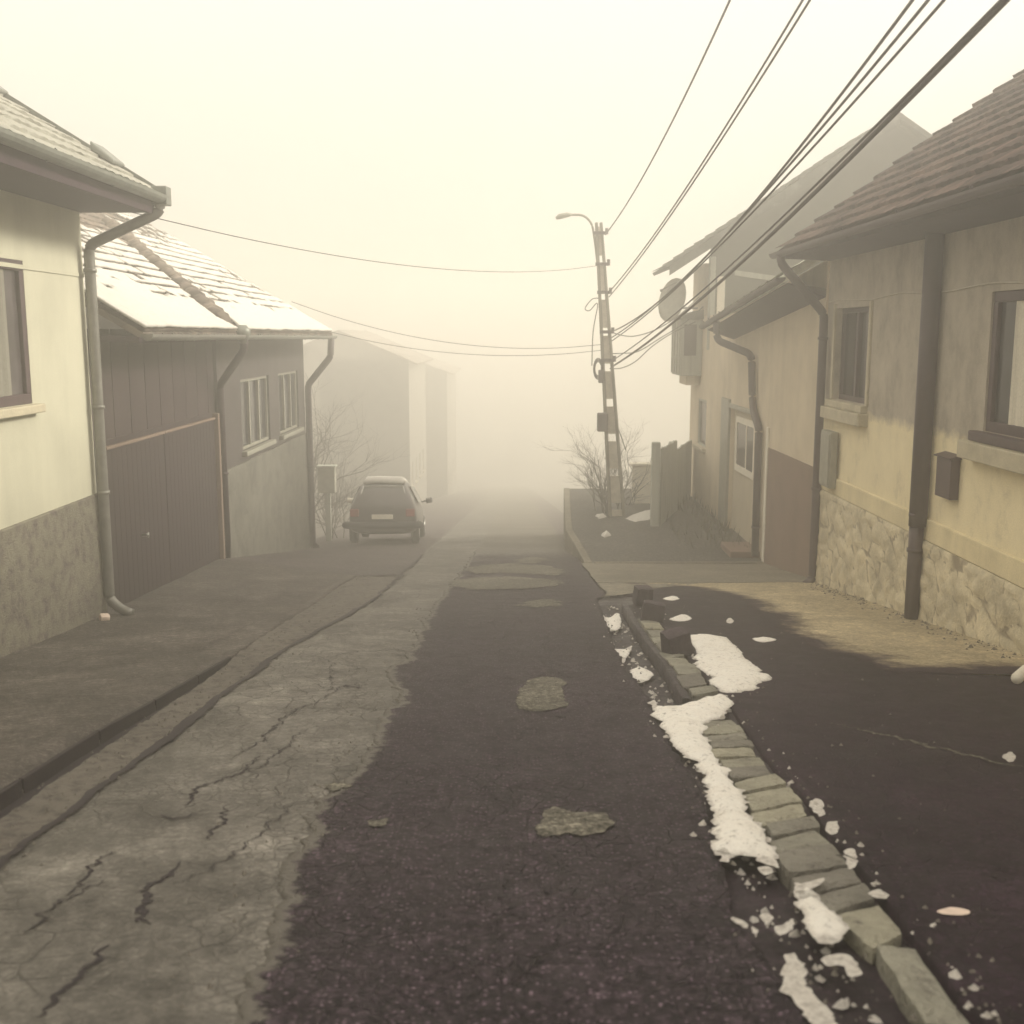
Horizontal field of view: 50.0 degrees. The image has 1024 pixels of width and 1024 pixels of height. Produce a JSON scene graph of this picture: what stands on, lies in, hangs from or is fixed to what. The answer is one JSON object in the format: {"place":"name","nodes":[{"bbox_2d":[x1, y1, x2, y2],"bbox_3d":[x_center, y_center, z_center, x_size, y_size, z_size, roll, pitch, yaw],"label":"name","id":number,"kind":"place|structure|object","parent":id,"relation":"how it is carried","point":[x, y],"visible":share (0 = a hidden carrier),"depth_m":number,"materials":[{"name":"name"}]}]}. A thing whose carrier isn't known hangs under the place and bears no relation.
{"place":"outdoors","nodes":[
{"label":"outdoors","id":0,"kind":"place"},
{"bbox_2d":[0,560,356,792],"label":"sidewalk","id":1,"kind":"structure","parent":0,"point":[226,599],"depth_m":10.34,"materials":[{"name":"concrete"}]},
{"bbox_2d":[0,680,205,818],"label":"kerb gap","id":2,"kind":"object","parent":1,"relation":"on","point":[26,797],"visible":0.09,"depth_m":6.27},
{"bbox_2d":[0,656,230,810],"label":"kerb","id":3,"kind":"structure","parent":1,"relation":"on","point":[10,793],"depth_m":6.63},
{"bbox_2d":[80,213,331,330],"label":"roof snow","id":4,"kind":"structure","parent":0,"point":[130,297],"depth_m":17.67,"materials":[{"name":"snow"}]},
{"bbox_2d":[0,486,506,1023],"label":"old road","id":5,"kind":"structure","parent":0,"point":[128,978],"depth_m":4.92,"materials":[{"name":"concrete"}]},
{"bbox_2d":[23,877,106,933],"bbox_3d":[-1.727,1.496,4.199,0.081,0.078,0.564,1,9,8],"label":"road crack","id":6,"kind":"object","parent":5,"relation":"on","point":[54,905],"visible":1,"depth_m":4.17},
{"bbox_2d":[37,944,109,1016],"bbox_3d":[-1.413,1.511,3.559,0.055,0.072,0.519,1,9,3],"label":"road crack","id":7,"kind":"object","parent":5,"relation":"on","point":[55,999],"visible":1,"depth_m":3.55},
{"bbox_2d":[135,861,180,921],"bbox_3d":[-1.426,1.492,4.338,0.099,0.086,0.646,-1,9,-4],"label":"road crack","id":8,"kind":"object","parent":5,"relation":"on","point":[150,884],"visible":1,"depth_m":4.34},
{"bbox_2d":[0,576,396,856],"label":"gutter strip","id":9,"kind":"object","parent":5,"relation":"on","point":[108,761],"visible":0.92,"depth_m":7.41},
{"bbox_2d":[0,555,422,868],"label":"road seam","id":10,"kind":"object","parent":5,"relation":"on","point":[158,744],"visible":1,"depth_m":6.82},
{"bbox_2d":[185,756,258,804],"bbox_3d":[-1.561,1.435,5.909,0.122,0.119,0.951,2,9,14],"label":"road crack","id":11,"kind":"object","parent":5,"relation":"on","point":[197,787],"visible":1,"depth_m":5.84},
{"bbox_2d":[3,566,1022,1023],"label":"gravel","id":12,"kind":"structure","parent":5,"relation":"on","point":[835,974],"depth_m":5.79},
{"bbox_2d":[821,953,861,976],"bbox_3d":[1.086,1.493,3.617,0.120,0.017,0.165,0,9,0],"label":"snow patch","id":13,"kind":"object","parent":12,"relation":"on","point":[849,963],"visible":1,"depth_m":3.63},
{"bbox_2d":[218,486,498,575],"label":"dirt verge","id":14,"kind":"structure","parent":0,"point":[384,554],"depth_m":24.37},
{"bbox_2d":[316,465,336,540],"bbox_3d":[-4.817,-0.129,28.711,0.500,2.204,0.330,0,9,0],"label":"meter post","id":15,"kind":"object","parent":14,"relation":"on","point":[327,486],"visible":0.98,"depth_m":28.52,"materials":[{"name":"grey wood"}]},
{"bbox_2d":[314,463,374,538],"bbox_3d":[-4.750,-0.326,30.348,2.877,2.287,2.827,4,10,21],"label":"bare shrub","id":16,"kind":"object","parent":14,"relation":"on","point":[339,506],"visible":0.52,"depth_m":29.96,"materials":[{"name":"brown plant"}]},
{"bbox_2d":[342,482,432,542],"bbox_3d":[-3.092,-0.043,27.569,2.160,1.500,3.961,0,2,-1],"label":"parked car","id":17,"kind":"object","parent":14,"relation":"on","point":[386,508],"visible":0.98,"depth_m":25.83,"materials":[{"name":"paint"}]},
{"bbox_2d":[363,476,408,484],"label":"car snow","id":18,"kind":"object","parent":17,"relation":"on","point":[400,480],"visible":0.95,"depth_m":26.17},
{"bbox_2d":[0,0,1023,487],"label":"sky","id":19,"kind":"structure","parent":0,"point":[455,135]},
{"bbox_2d":[479,486,564,548],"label":"road","id":20,"kind":"structure","parent":0,"point":[523,523],"depth_m":34.15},
{"bbox_2d":[234,548,810,1023],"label":"road","id":21,"kind":"structure","parent":0,"point":[394,916],"depth_m":4.61,"materials":[{"name":"asphalt"}]},
{"bbox_2d":[448,576,563,589],"bbox_3d":[-0.087,1.059,16.485,1.770,0.253,1.984,0,9,0],"label":"road patch","id":22,"kind":"object","parent":21,"relation":"on","point":[505,582],"visible":1,"depth_m":16.43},
{"bbox_2d":[465,563,563,575],"bbox_3d":[0.041,0.985,18.890,1.717,0.297,2.373,0,9,0],"label":"road patch","id":23,"kind":"object","parent":21,"relation":"on","point":[521,568],"visible":1,"depth_m":18.84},
{"bbox_2d":[515,599,562,606],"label":"road patch","id":24,"kind":"object","parent":21,"relation":"on","point":[543,602],"visible":1,"depth_m":13.76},
{"bbox_2d":[515,677,568,710],"bbox_3d":[0.226,1.349,8.196,0.417,0.159,1.265,0,9,0],"label":"road patch","id":25,"kind":"object","parent":21,"relation":"on","point":[540,693],"visible":1,"depth_m":8.10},
{"bbox_2d":[535,806,614,835],"bbox_3d":[0.293,1.446,5.141,0.375,0.053,0.434,0,9,0],"label":"road patch","id":26,"kind":"object","parent":21,"relation":"on","point":[556,820],"visible":1,"depth_m":5.10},
{"bbox_2d":[598,596,911,1023],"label":"road gutter","id":27,"kind":"object","parent":21,"relation":"on","point":[749,902],"visible":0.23,"depth_m":4.11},
{"bbox_2d":[603,613,620,630],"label":"snow patch","id":28,"kind":"object","parent":27,"relation":"on","point":[616,624],"visible":0.73,"depth_m":12.75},
{"bbox_2d":[630,666,653,682],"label":"snow patch","id":29,"kind":"object","parent":27,"relation":"on","point":[645,675],"visible":0.9,"depth_m":9.39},
{"bbox_2d":[632,585,652,606],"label":"loose stone","id":30,"kind":"object","parent":27,"relation":"on","point":[641,593],"visible":0.86,"depth_m":13.79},
{"bbox_2d":[622,604,689,704],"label":"gutter wall","id":31,"kind":"structure","parent":27,"relation":"on","point":[650,649],"depth_m":10.06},
{"bbox_2d":[673,664,700,674],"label":"gutter stone","id":32,"kind":"object","parent":27,"relation":"on","point":[683,669],"visible":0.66,"depth_m":8.98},
{"bbox_2d":[676,672,706,703],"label":"gutter stone","id":33,"kind":"object","parent":27,"relation":"on","point":[692,680],"visible":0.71,"depth_m":8.48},
{"bbox_2d":[689,685,717,701],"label":"gutter stone","id":34,"kind":"object","parent":27,"relation":"on","point":[697,693],"visible":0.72,"depth_m":8.12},
{"bbox_2d":[647,694,778,867],"bbox_3d":[1.067,1.393,6.329,0.613,0.462,3.569,1,9,8],"label":"snow patch","id":35,"kind":"object","parent":27,"relation":"on","point":[736,830],"visible":1,"depth_m":5.73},
{"bbox_2d":[702,725,744,736],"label":"gutter stone","id":36,"kind":"object","parent":27,"relation":"on","point":[720,730],"visible":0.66,"depth_m":6.96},
{"bbox_2d":[708,732,746,744],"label":"gutter stone","id":37,"kind":"object","parent":27,"relation":"on","point":[738,735],"visible":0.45,"depth_m":6.77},
{"bbox_2d":[711,739,753,750],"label":"gutter stone","id":38,"kind":"object","parent":27,"relation":"on","point":[736,743],"visible":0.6,"depth_m":6.58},
{"bbox_2d":[711,747,755,762],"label":"gutter stone","id":39,"kind":"object","parent":27,"relation":"on","point":[720,754],"visible":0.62,"depth_m":6.38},
{"bbox_2d":[720,757,765,766],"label":"gutter stone","id":40,"kind":"object","parent":27,"relation":"on","point":[751,761],"visible":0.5,"depth_m":6.20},
{"bbox_2d":[727,766,770,784],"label":"gutter stone","id":41,"kind":"object","parent":27,"relation":"on","point":[737,774],"visible":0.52,"depth_m":5.94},
{"bbox_2d":[734,774,786,794],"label":"gutter stone","id":42,"kind":"object","parent":27,"relation":"on","point":[762,783],"visible":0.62,"depth_m":5.73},
{"bbox_2d":[744,787,801,813],"bbox_3d":[1.309,1.516,5.546,0.411,0.192,0.236,-4,10,-24],"label":"gutter stone","id":43,"kind":"object","parent":27,"relation":"on","point":[770,799],"visible":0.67,"depth_m":5.48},
{"bbox_2d":[750,804,806,834],"bbox_3d":[1.295,1.527,5.306,0.392,0.176,0.179,-5,10,-26],"label":"gutter stone","id":44,"kind":"object","parent":27,"relation":"on","point":[764,818],"visible":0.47,"depth_m":5.26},
{"bbox_2d":[774,919,794,934],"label":"snow patch","id":45,"kind":"object","parent":27,"relation":"on","point":[786,927],"visible":1,"depth_m":3.92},
{"bbox_2d":[766,816,819,842],"bbox_3d":[1.306,1.525,5.098,0.366,0.192,0.157,-5,10,-27],"label":"gutter stone","id":46,"kind":"object","parent":27,"relation":"on","point":[784,828],"visible":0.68,"depth_m":5.04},
{"bbox_2d":[594,604,998,1023],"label":"snow crumbs","id":47,"kind":"object","parent":27,"relation":"on","point":[841,1004],"visible":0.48,"depth_m":4.00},
{"bbox_2d":[768,831,829,862],"bbox_3d":[1.269,1.542,4.901,0.349,0.175,0.174,-4,10,-25],"label":"gutter stone","id":48,"kind":"object","parent":27,"relation":"on","point":[808,839],"visible":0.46,"depth_m":4.88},
{"bbox_2d":[777,844,846,890],"bbox_3d":[1.269,1.536,4.655,0.422,0.216,0.249,-4,10,-23],"label":"gutter stone","id":49,"kind":"object","parent":27,"relation":"on","point":[804,861],"visible":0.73,"depth_m":4.57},
{"bbox_2d":[793,882,849,943],"bbox_3d":[1.122,1.464,4.052,0.166,0.101,0.584,0,9,0],"label":"snow patch","id":50,"kind":"object","parent":27,"relation":"on","point":[822,922],"visible":0.91,"depth_m":3.94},
{"bbox_2d":[790,868,860,899],"bbox_3d":[1.278,1.548,4.414,0.352,0.198,0.169,-4,10,-25],"label":"gutter stone","id":51,"kind":"object","parent":27,"relation":"on","point":[839,879],"visible":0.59,"depth_m":4.38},
{"bbox_2d":[796,878,823,890],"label":"snow patch","id":52,"kind":"object","parent":51,"relation":"on","point":[810,885],"visible":1,"depth_m":4.26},
{"bbox_2d":[820,883,874,914],"bbox_3d":[1.293,1.554,4.231,0.324,0.192,0.155,-5,10,-27],"label":"gutter stone","id":53,"kind":"object","parent":27,"relation":"on","point":[850,899],"visible":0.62,"depth_m":4.18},
{"bbox_2d":[840,905,901,964],"bbox_3d":[1.296,1.564,3.990,0.206,0.197,0.407,0,9,0],"label":"gutter stone","id":54,"kind":"object","parent":27,"relation":"on","point":[870,930],"visible":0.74,"depth_m":3.92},
{"bbox_2d":[875,945,968,1023],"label":"gutter stone","id":55,"kind":"object","parent":27,"relation":"on","point":[908,978],"visible":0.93,"depth_m":3.50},
{"bbox_2d":[779,953,837,1023],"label":"snow patch","id":56,"kind":"object","parent":21,"relation":"on","point":[794,971],"visible":1,"depth_m":3.42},
{"bbox_2d":[521,486,581,563],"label":"road edge","id":57,"kind":"object","parent":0,"point":[552,515],"visible":0.27,"depth_m":49.33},
{"bbox_2d":[315,479,953,673],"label":"ground","id":58,"kind":"structure","parent":0,"point":[554,497],"depth_m":96.75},
{"bbox_2d":[0,86,171,657],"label":"house","id":59,"kind":"structure","parent":58,"relation":"on","point":[56,556],"depth_m":11.14,"materials":[{"name":"paint"}]},
{"bbox_2d":[0,258,45,418],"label":"window","id":60,"kind":"structure","parent":59,"relation":"in","point":[15,382],"depth_m":10.52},
{"bbox_2d":[80,213,336,557],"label":"house","id":61,"kind":"structure","parent":58,"relation":"on","point":[245,382],"depth_m":19.18,"materials":[{"name":"paint"}]},
{"bbox_2d":[106,413,225,603],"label":"gate","id":62,"kind":"structure","parent":61,"relation":"attached to","point":[165,487],"depth_m":15.22,"materials":[{"name":"metal"}]},
{"bbox_2d":[240,376,275,456],"bbox_3d":[-4.855,-1.867,20.819,0.210,1.370,2.460,0,9,0],"label":"window","id":63,"kind":"structure","parent":61,"relation":"in","point":[254,411],"depth_m":20.93,"materials":[{"name":"white glass"}]},
{"bbox_2d":[278,371,303,439],"bbox_3d":[-4.855,-2.361,23.879,0.210,1.370,2.260,0,9,0],"label":"window","id":64,"kind":"structure","parent":61,"relation":"in","point":[286,380],"depth_m":24.09,"materials":[{"name":"white glass"}]},
{"bbox_2d":[305,423,352,512],"bbox_3d":[-5.853,-1.429,28.747,3.460,4.486,4.283,0,9,0],"label":"bare tree","id":65,"kind":"object","parent":58,"relation":"on","point":[327,442],"visible":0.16,"depth_m":29.01,"materials":[{"name":"brown plant"}]},
{"bbox_2d":[304,373,405,507],"bbox_3d":[-6.465,-2.042,31.919,4.782,5.501,6.986,-7,11,-37],"label":"bare tree","id":66,"kind":"object","parent":58,"relation":"on","point":[319,449],"visible":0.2,"depth_m":32.08,"materials":[{"name":"brown plant"}]},
{"bbox_2d":[312,394,405,523],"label":"bare tree","id":67,"kind":"object","parent":58,"relation":"on","point":[344,470],"visible":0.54,"depth_m":43.27,"materials":[{"name":"brown plant"}]},
{"bbox_2d":[303,330,432,509],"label":"house","id":68,"kind":"structure","parent":58,"relation":"on","point":[388,382],"depth_m":61.96,"materials":[{"name":"grey paint"}]},
{"bbox_2d":[410,347,461,498],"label":"house","id":69,"kind":"structure","parent":58,"relation":"on","point":[440,378],"depth_m":88.45,"materials":[{"name":"grey paint"}]},
{"bbox_2d":[594,561,763,579],"bbox_3d":[3.050,1.084,20.110,3.100,0.350,0.120,0,9,0],"label":"terrace step","id":70,"kind":"object","parent":58,"relation":"on","point":[701,562],"visible":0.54,"depth_m":20.03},
{"bbox_2d":[652,112,932,576],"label":"house","id":71,"kind":"structure","parent":58,"relation":"on","point":[744,355],"depth_m":22.62,"materials":[{"name":"white paint"}]},
{"bbox_2d":[658,278,697,321],"bbox_3d":[4.069,-5.207,26.911,0.975,1.064,0.639,2,9,10],"label":"satellite dish","id":72,"kind":"object","parent":71,"relation":"attached to","point":[670,305],"visible":0.86,"depth_m":27.01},
{"bbox_2d":[692,398,706,452],"bbox_3d":[4.650,-2.145,26.902,0.200,1.240,1.360,0,9,0],"label":"window","id":73,"kind":"structure","parent":71,"relation":"in","point":[702,403],"depth_m":27.13,"materials":[{"name":"grey wood"}]},
{"bbox_2d":[716,276,724,313],"bbox_3d":[4.890,-4.961,25.713,0.180,1.100,0.050,0,9,0],"label":"gable window","id":74,"kind":"structure","parent":71,"relation":"in","point":[720,305],"depth_m":25.68,"materials":[{"name":"white paint"}]},
{"bbox_2d":[731,410,754,543],"bbox_3d":[4.735,-0.740,22.343,0.090,2.560,2.310,0,9,0],"label":"door","id":75,"kind":"structure","parent":71,"relation":"in","point":[744,430],"depth_m":22.42,"materials":[{"name":"white paint"}]},
{"bbox_2d":[769,69,1023,675],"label":"house","id":76,"kind":"structure","parent":58,"relation":"on","point":[909,385],"depth_m":11.94,"materials":[{"name":"beige paint"}]},
{"bbox_2d":[819,429,837,488],"bbox_3d":[4.524,-0.763,15.709,0.118,0.800,0.500,0,9,0],"label":"meter cabinet","id":77,"kind":"object","parent":76,"relation":"attached to","point":[828,458],"visible":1,"depth_m":15.53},
{"bbox_2d":[820,301,873,426],"bbox_3d":[4.625,-2.039,14.987,0.290,1.610,1.740,0,9,0],"label":"window","id":78,"kind":"structure","parent":76,"relation":"in","point":[857,323],"depth_m":15.01,"materials":[{"name":"brown glass"}]},
{"bbox_2d":[829,281,1023,302],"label":"wall cable","id":79,"kind":"object","parent":76,"relation":"attached to","point":[941,291],"depth_m":11.53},
{"bbox_2d":[934,451,961,499],"bbox_3d":[4.556,-0.384,11.506,0.121,0.470,0.440,0,9,0],"label":"mailbox","id":80,"kind":"object","parent":76,"relation":"attached to","point":[947,475],"visible":0.99,"depth_m":11.39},
{"bbox_2d":[957,289,1023,474],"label":"window","id":81,"kind":"structure","parent":76,"relation":"in","point":[1005,403],"depth_m":10.32,"materials":[{"name":"brown glass"}]},
{"bbox_2d":[569,489,760,582],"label":"terrace","id":82,"kind":"structure","parent":0,"point":[630,540],"depth_m":22.88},
{"bbox_2d":[563,488,591,574],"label":"terrace kerb","id":83,"kind":"structure","parent":82,"relation":"on","point":[574,547],"depth_m":23.03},
{"bbox_2d":[555,212,625,516],"bbox_3d":[1.812,-2.968,24.738,1.706,7.367,0.470,0,9,0],"label":"utility pole","id":84,"kind":"object","parent":82,"relation":"on","point":[607,421],"visible":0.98,"depth_m":24.69,"materials":[{"name":"concrete"}]},
{"bbox_2d":[135,213,593,271],"bbox_3d":[-1.160,-4.276,18.313,0.012,0.453,13.927,5,10,26],"label":"service wire","id":85,"kind":"object","parent":84,"relation":"attached to","point":[341,256],"visible":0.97,"depth_m":15.47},
{"bbox_2d":[293,302,600,348],"bbox_3d":[-1.324,-4.087,24.056,6.862,1.010,0.014,-2,9,-10],"label":"service wire","id":86,"kind":"object","parent":84,"relation":"attached to","point":[447,342],"visible":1,"depth_m":24.09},
{"bbox_2d":[332,332,600,355],"bbox_3d":[-1.060,-3.844,25.058,6.321,0.549,0.014,1,9,6],"label":"service wire","id":87,"kind":"object","parent":84,"relation":"attached to","point":[470,354],"visible":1,"depth_m":25.06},
{"bbox_2d":[605,0,730,234],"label":"overhead cable","id":88,"kind":"object","parent":84,"relation":"attached to","point":[710,42],"visible":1,"depth_m":14.11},
{"bbox_2d":[609,0,803,291],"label":"overhead cable","id":89,"kind":"object","parent":84,"relation":"attached to","point":[768,56],"visible":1,"depth_m":11.88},
{"bbox_2d":[609,0,810,296],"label":"overhead cable","id":90,"kind":"object","parent":84,"relation":"attached to","point":[770,63],"visible":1,"depth_m":12.00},
{"bbox_2d":[611,0,913,331],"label":"overhead cable","id":91,"kind":"object","parent":84,"relation":"attached to","point":[893,25],"visible":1,"depth_m":9.63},
{"bbox_2d":[611,0,929,337],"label":"overhead cable","id":92,"kind":"object","parent":84,"relation":"attached to","point":[905,27],"visible":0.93,"depth_m":8.61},
{"bbox_2d":[612,0,945,340],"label":"overhead cable","id":93,"kind":"object","parent":84,"relation":"attached to","point":[924,22],"visible":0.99,"depth_m":9.17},
{"bbox_2d":[613,0,1002,359],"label":"overhead cable","id":94,"kind":"object","parent":84,"relation":"attached to","point":[924,77],"visible":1,"depth_m":8.36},
{"bbox_2d":[613,0,1009,366],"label":"overhead cable","id":95,"kind":"object","parent":84,"relation":"attached to","point":[931,76],"visible":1,"depth_m":8.49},
{"bbox_2d":[540,411,649,512],"bbox_3d":[2.073,-1.218,25.736,3.058,2.618,1.757,-1,9,-8],"label":"bare shrub","id":96,"kind":"object","parent":82,"relation":"on","point":[601,492],"visible":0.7,"depth_m":25.66,"materials":[{"name":"brown plant"}]},
{"bbox_2d":[590,457,650,504],"bbox_3d":[2.826,-0.929,26.701,1.982,1.739,1.715,-4,10,-25],"label":"bare shrub","id":97,"kind":"object","parent":82,"relation":"on","point":[631,484],"visible":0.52,"depth_m":26.82,"materials":[{"name":"brown plant"}]},
{"bbox_2d":[625,510,649,521],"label":"snow patch","id":98,"kind":"object","parent":82,"relation":"on","point":[642,516],"visible":0.69,"depth_m":24.95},
{"bbox_2d":[630,462,650,503],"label":"garden wall","id":99,"kind":"structure","parent":82,"relation":"on","point":[641,467],"depth_m":27.13,"materials":[{"name":"white paint"}]},
{"bbox_2d":[650,440,691,525],"bbox_3d":[3.795,-0.932,25.979,0.231,1.860,4.636,3,10,17],"label":"fence","id":100,"kind":"object","parent":82,"relation":"on","point":[671,476],"visible":0.91,"depth_m":24.83,"materials":[{"name":"grey wood"}]},
{"bbox_2d":[666,491,749,553],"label":"weeds","id":101,"kind":"object","parent":82,"relation":"on","point":[725,529],"visible":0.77,"depth_m":23.79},
{"bbox_2d":[582,563,806,582],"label":"driveway","id":102,"kind":"structure","parent":0,"point":[669,573],"depth_m":18.05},
{"bbox_2d":[598,583,693,596],"bbox_3d":[1.570,1.042,15.833,1.224,0.265,2.566,7,12,37],"label":"drive edge","id":103,"kind":"object","parent":102,"relation":"on","point":[612,589],"visible":0.83,"depth_m":15.84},
{"bbox_2d":[617,586,1023,1023],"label":"side road","id":104,"kind":"structure","parent":0,"point":[969,801],"depth_m":5.93,"materials":[{"name":"asphalt"}]},
{"bbox_2d":[640,600,665,622],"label":"loose stone","id":105,"kind":"object","parent":104,"relation":"on","point":[652,610],"visible":0.8,"depth_m":12.17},
{"bbox_2d":[660,626,693,659],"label":"loose stone","id":106,"kind":"object","parent":104,"relation":"on","point":[676,640],"visible":0.81,"depth_m":9.89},
{"bbox_2d":[690,634,771,692],"bbox_3d":[1.836,1.289,9.647,0.555,0.405,2.976,0,9,3],"label":"snow patch","id":107,"kind":"object","parent":104,"relation":"on","point":[726,664],"visible":0.98,"depth_m":9.15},
{"bbox_2d":[809,798,824,815],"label":"snow patch","id":108,"kind":"object","parent":104,"relation":"on","point":[818,809],"visible":0.99,"depth_m":5.36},
{"bbox_2d":[757,707,906,862],"bbox_3d":[1.781,1.414,6.125,0.281,0.380,3.058,0,9,1],"label":"road crack","id":109,"kind":"object","parent":104,"relation":"on","point":[879,804],"visible":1,"depth_m":5.62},
{"bbox_2d":[843,848,857,868],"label":"snow patch","id":110,"kind":"object","parent":104,"relation":"on","point":[851,863],"visible":1,"depth_m":4.66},
{"bbox_2d":[773,839,1023,870],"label":"road crack","id":111,"kind":"object","parent":104,"relation":"on","point":[957,855],"visible":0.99,"depth_m":4.66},
{"bbox_2d":[832,723,1023,766],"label":"road crack","id":112,"kind":"object","parent":104,"relation":"on","point":[919,743],"visible":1,"depth_m":6.55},
{"bbox_2d":[900,864,1002,984],"bbox_3d":[1.540,1.485,4.040,0.133,0.144,1.093,1,9,5],"label":"road crack","id":113,"kind":"object","parent":104,"relation":"on","point":[919,907],"visible":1,"depth_m":3.95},
{"bbox_2d":[937,907,969,914],"bbox_3d":[1.636,1.479,4.058,0.123,0.013,0.077,-5,11,-30],"label":"paper scrap","id":114,"kind":"object","parent":104,"relation":"on","point":[954,911],"visible":1,"depth_m":4.06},
{"bbox_2d":[1010,665,1023,683],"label":"snow patch","id":115,"kind":"object","parent":104,"relation":"on","point":[1017,677],"visible":1,"depth_m":8.50,"materials":[{"name":"snow"}]},
{"bbox_2d":[628,582,1023,673],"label":"pavement","id":116,"kind":"structure","parent":0,"point":[822,621],"depth_m":11.25,"materials":[{"name":"concrete"}]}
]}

